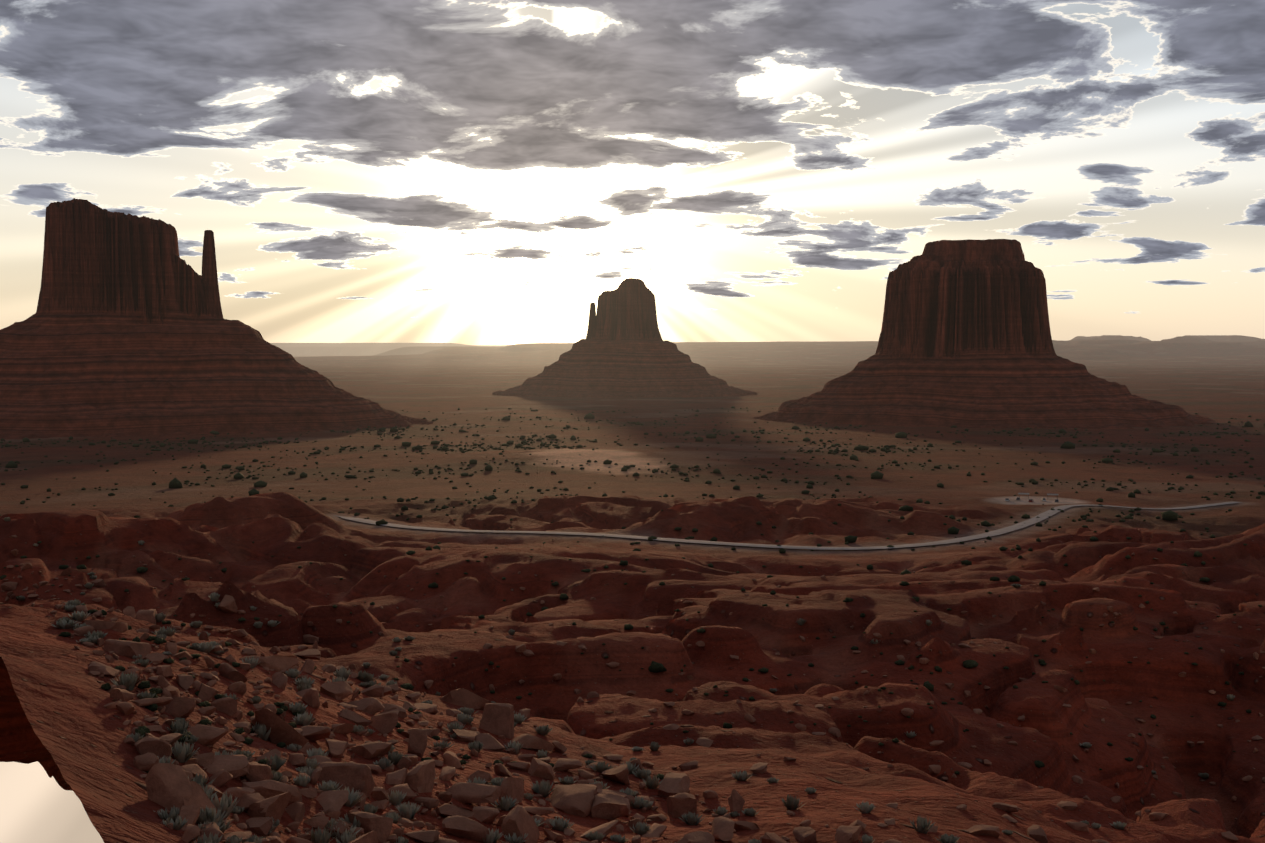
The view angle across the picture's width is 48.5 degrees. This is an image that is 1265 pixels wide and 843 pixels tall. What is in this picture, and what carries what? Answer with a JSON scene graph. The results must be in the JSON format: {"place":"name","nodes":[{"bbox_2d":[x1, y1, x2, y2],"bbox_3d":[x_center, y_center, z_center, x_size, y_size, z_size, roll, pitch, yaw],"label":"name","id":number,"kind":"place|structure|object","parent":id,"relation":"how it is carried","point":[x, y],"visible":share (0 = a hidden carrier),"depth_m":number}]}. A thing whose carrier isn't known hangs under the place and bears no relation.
{"place":"outdoors","nodes":[
{"label":"outdoors","id":0,"kind":"place"},
{"bbox_2d":[0,335,1264,842],"bbox_3d":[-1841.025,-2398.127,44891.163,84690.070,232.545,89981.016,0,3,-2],"label":"terrain","id":1,"kind":"structure","parent":0,"point":[62,725],"depth_m":279.69},
{"bbox_2d":[0,198,433,438],"bbox_3d":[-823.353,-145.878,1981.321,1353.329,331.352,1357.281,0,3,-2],"label":"butte","id":2,"kind":"object","parent":1,"relation":"on","point":[126,329],"visible":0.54,"depth_m":1912.37},
{"bbox_2d":[1,535,828,842],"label":"rocks","id":3,"kind":"object","parent":1,"relation":"on","point":[221,777],"visible":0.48,"depth_m":47.01},
{"bbox_2d":[82,595,900,842],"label":"boulders","id":4,"kind":"object","parent":1,"relation":"on","point":[169,785],"visible":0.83,"depth_m":42.64},
{"bbox_2d":[3,517,1234,842],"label":"desert shrubs","id":5,"kind":"object","parent":1,"relation":"on","point":[225,807],"visible":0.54,"depth_m":46.06},
{"bbox_2d":[492,278,758,397],"bbox_3d":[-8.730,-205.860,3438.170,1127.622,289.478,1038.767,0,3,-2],"label":"butte","id":6,"kind":"object","parent":1,"relation":"on","point":[623,349],"visible":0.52,"depth_m":3350.36},
{"bbox_2d":[0,522,1261,779],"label":"slope shrubs","id":7,"kind":"object","parent":1,"relation":"on","point":[654,668],"visible":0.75,"depth_m":143.30},
{"bbox_2d":[0,406,1264,574],"bbox_3d":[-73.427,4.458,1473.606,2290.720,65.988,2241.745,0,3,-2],"label":"valley shrubs","id":8,"kind":"object","parent":1,"relation":"on","point":[1169,515],"visible":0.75,"depth_m":1194.67},
{"bbox_2d":[133,553,1264,842],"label":"scattered stones","id":9,"kind":"object","parent":1,"relation":"on","point":[1037,831],"visible":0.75,"depth_m":119.47},
{"bbox_2d":[752,239,1212,428],"bbox_3d":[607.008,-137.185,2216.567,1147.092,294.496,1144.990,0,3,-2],"label":"butte","id":10,"kind":"object","parent":1,"relation":"on","point":[965,339],"visible":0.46,"depth_m":2121.96},
{"bbox_2d":[0,0,1264,842],"label":"sky","id":11,"kind":"structure","parent":0,"point":[467,172]},
{"bbox_2d":[333,502,1241,549],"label":"dirt road","id":12,"kind":"structure","parent":0,"point":[1034,520],"depth_m":532.56}
]}

